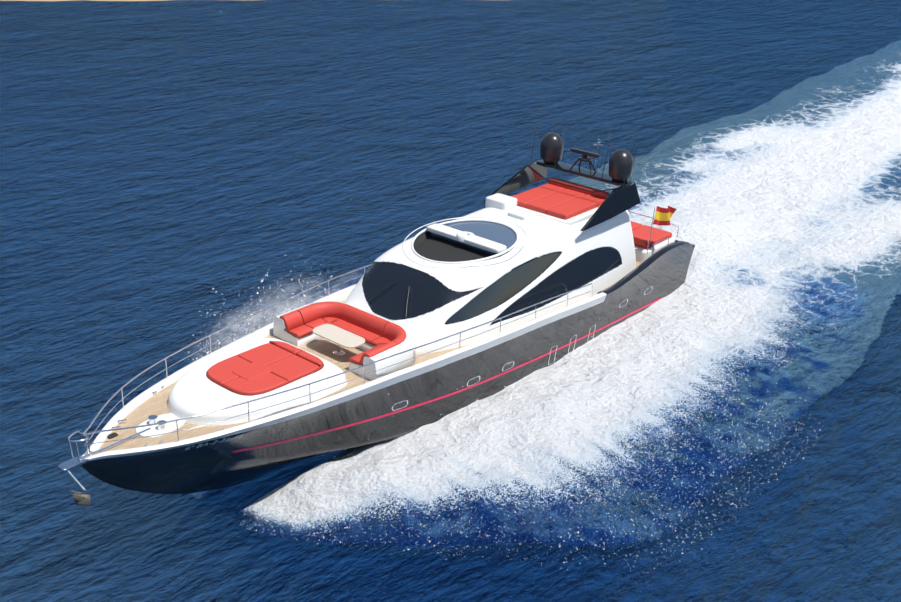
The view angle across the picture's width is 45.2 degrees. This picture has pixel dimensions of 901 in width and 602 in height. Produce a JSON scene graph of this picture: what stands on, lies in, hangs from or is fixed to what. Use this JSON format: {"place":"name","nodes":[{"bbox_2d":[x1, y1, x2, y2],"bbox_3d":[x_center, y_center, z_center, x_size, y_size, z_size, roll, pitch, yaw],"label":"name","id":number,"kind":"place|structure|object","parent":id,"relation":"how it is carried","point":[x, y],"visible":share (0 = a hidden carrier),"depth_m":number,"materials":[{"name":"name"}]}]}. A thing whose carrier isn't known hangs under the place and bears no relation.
{"place":"outdoors","nodes":[
{"label":"outdoors","id":0,"kind":"place"},
{"bbox_2d":[0,0,164,0],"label":"shore rock","id":1,"kind":"object","parent":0,"point":[75,0],"depth_m":115.40,"materials":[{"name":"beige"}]},
{"bbox_2d":[191,288,286,360],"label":"sea spray","id":2,"kind":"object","parent":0,"point":[243,320],"depth_m":41.38,"materials":[{"name":"white liquid"}]},
{"bbox_2d":[180,278,327,361],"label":"sea spray","id":3,"kind":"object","parent":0,"point":[260,317],"depth_m":40.43,"materials":[{"name":"white liquid"}]},
{"bbox_2d":[204,271,358,349],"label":"sea spray","id":4,"kind":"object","parent":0,"point":[280,309],"depth_m":40.00,"materials":[{"name":"white liquid"}]},
{"bbox_2d":[0,0,900,601],"bbox_3d":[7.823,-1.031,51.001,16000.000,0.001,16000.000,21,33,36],"label":"sea","id":5,"kind":"structure","parent":0,"point":[176,174],"depth_m":58.59,"materials":[{"name":"liquid"}]},
{"bbox_2d":[81,240,694,493],"bbox_3d":[-0.998,2.186,41.293,7.140,4.300,29.000,21,30,36],"label":"hull","id":6,"kind":"object","parent":5,"relation":"on","point":[180,469],"visible":0.48,"depth_m":36.13,"materials":[{"name":"black"}]},
{"bbox_2d":[185,434,243,449],"bbox_3d":[-7.027,4.215,32.272,1.764,0.274,0.182,-13,29,-25],"label":"boat name lettering","id":7,"kind":"object","parent":6,"relation":"on","point":[211,443],"visible":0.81,"depth_m":32.19,"materials":[{"name":"white"}]},
{"bbox_2d":[81,284,606,459],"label":"deck","id":8,"kind":"structure","parent":6,"relation":"on","point":[142,407],"depth_m":33.87,"materials":[{"name":"white"}]},
{"bbox_2d":[57,386,230,506],"bbox_3d":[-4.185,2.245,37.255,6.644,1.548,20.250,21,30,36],"label":"anchor gear","id":9,"kind":"object","parent":8,"relation":"on","point":[82,499],"visible":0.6,"depth_m":31.57,"materials":[{"name":"silver metal"}]},
{"bbox_2d":[167,338,347,424],"bbox_3d":[-6.427,2.620,34.575,4.360,0.584,5.610,21,30,36],"label":"coachroof","id":10,"kind":"object","parent":8,"relation":"on","point":[195,391],"visible":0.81,"depth_m":33.34,"materials":[{"name":"white"}]},
{"bbox_2d":[206,341,323,395],"bbox_3d":[-6.009,2.163,34.888,2.640,0.210,3.400,21,30,36],"label":"sunpad","id":11,"kind":"object","parent":10,"relation":"on","point":[267,367],"visible":1,"depth_m":34.68,"materials":[{"name":"red"}]},
{"bbox_2d":[67,263,592,463],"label":"rails","id":12,"kind":"object","parent":8,"relation":"on","point":[84,433],"visible":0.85,"depth_m":34.13,"materials":[{"name":"silver metal"}]},
{"bbox_2d":[312,324,364,354],"bbox_3d":[-3.854,1.495,37.316,2.060,0.710,0.900,21,30,36],"label":"table","id":13,"kind":"object","parent":8,"relation":"on","point":[339,337],"visible":0.9,"depth_m":37.17,"materials":[{"name":"beige plastic"}]},
{"bbox_2d":[273,301,415,380],"bbox_3d":[-3.428,1.308,37.770,5.200,1.070,2.800,21,30,36],"label":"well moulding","id":14,"kind":"object","parent":8,"relation":"on","point":[282,333],"visible":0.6,"depth_m":36.32,"materials":[{"name":"white plastic"}]},
{"bbox_2d":[279,302,405,364],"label":"sofa cushions","id":15,"kind":"object","parent":14,"relation":"on","point":[380,334],"visible":0.9,"depth_m":37.98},
{"bbox_2d":[173,286,651,451],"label":"portholes","id":16,"kind":"object","parent":6,"relation":"attached to","point":[513,361],"visible":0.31,"depth_m":42.00,"materials":[{"name":"silver metal"}]},
{"bbox_2d":[232,297,662,452],"bbox_3d":[-0.205,1.640,42.042,6.441,1.410,22.600,21,30,36],"label":"hull stripe","id":17,"kind":"object","parent":6,"relation":"attached to","point":[397,411],"visible":0.54,"depth_m":37.59,"materials":[{"name":"red paint"}]},
{"bbox_2d":[345,207,636,354],"bbox_3d":[1.635,-1.386,42.934,5.940,3.339,13.400,21,30,36],"label":"superstructure","id":18,"kind":"object","parent":6,"relation":"on","point":[550,258],"visible":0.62,"depth_m":40.33,"materials":[{"name":"white painted fiberglass"},{"name":"dark glass"}]},
{"bbox_2d":[368,281,409,317],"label":"windshield wipers","id":19,"kind":"object","parent":18,"relation":"on","point":[388,286],"visible":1,"depth_m":39.20,"materials":[{"name":"grey metal"}]},
{"bbox_2d":[403,217,526,267],"bbox_3d":[0.563,-2.358,41.099,4.364,0.425,5.194,22,33,37],"label":"sunroof frame","id":20,"kind":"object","parent":18,"relation":"on","point":[465,237],"depth_m":40.80,"materials":[{"name":"white plastic"}]},
{"bbox_2d":[485,193,599,224],"bbox_3d":[4.034,-4.024,44.895,3.800,0.580,4.600,21,30,36],"label":"deck base","id":21,"kind":"object","parent":18,"relation":"on","point":[501,201],"visible":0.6,"depth_m":44.09,"materials":[{"name":"white plastic"}]},
{"bbox_2d":[511,177,609,219],"bbox_3d":[4.511,-4.329,45.188,3.060,0.430,3.210,21,30,36],"label":"sunpad","id":22,"kind":"object","parent":21,"relation":"on","point":[557,200],"visible":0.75,"depth_m":45.04,"materials":[{"name":"red"}]},
{"bbox_2d":[482,160,640,230],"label":"arch","id":23,"kind":"structure","parent":18,"relation":"on","point":[618,200],"depth_m":45.32,"materials":[{"name":"black"}]},
{"bbox_2d":[530,105,639,187],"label":"antennas","id":24,"kind":"object","parent":23,"relation":"on","point":[584,157],"visible":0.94,"depth_m":45.74,"materials":[{"name":"grey metal"}]},
{"bbox_2d":[540,133,632,181],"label":"satellite domes","id":25,"kind":"structure","parent":23,"relation":"on","point":[618,159],"depth_m":44.79,"materials":[{"name":"grey plastic"}]},
{"bbox_2d":[597,241,694,293],"bbox_3d":[6.066,-2.477,48.064,7.113,0.910,7.600,21,30,36],"label":"bulwark","id":26,"kind":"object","parent":6,"relation":"in","point":[639,268],"depth_m":45.50,"materials":[{"name":"black"}]},
{"bbox_2d":[635,237,674,262],"bbox_3d":[7.536,-2.945,49.714,5.000,0.580,2.700,21,30,36],"label":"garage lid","id":27,"kind":"object","parent":26,"relation":"on","point":[641,255],"visible":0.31,"depth_m":47.57,"materials":[{"name":"white"}]},
{"bbox_2d":[631,221,671,248],"bbox_3d":[7.567,-3.432,49.519,4.600,0.470,2.350,21,30,36],"label":"aft sun pad","id":28,"kind":"object","parent":27,"relation":"on","point":[641,233],"visible":0.23,"depth_m":48.61,"materials":[{"name":"red"}]},
{"bbox_2d":[628,207,678,253],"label":"aft rails","id":29,"kind":"object","parent":27,"relation":"on","point":[651,228],"visible":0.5,"depth_m":46.86,"materials":[{"name":"silver metal"}]},
{"bbox_2d":[652,206,676,225],"bbox_3d":[9.220,-3.632,46.611,0.369,1.152,1.370,21,30,36],"label":"flag","id":30,"kind":"object","parent":29,"relation":"attached to","point":[662,216],"visible":1,"depth_m":46.59,"materials":[{"name":"multicoloured fabric"}]},
{"bbox_2d":[188,249,819,572],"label":"spray drops","id":31,"kind":"object","parent":5,"relation":"on","point":[546,450],"visible":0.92,"depth_m":35.67,"materials":[{"name":"white liquid"}]},
{"bbox_2d":[189,40,900,548],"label":"wake foam","id":32,"kind":"object","parent":5,"relation":"on","point":[785,218],"depth_m":42.65,"materials":[{"name":"liquid"}]}
]}

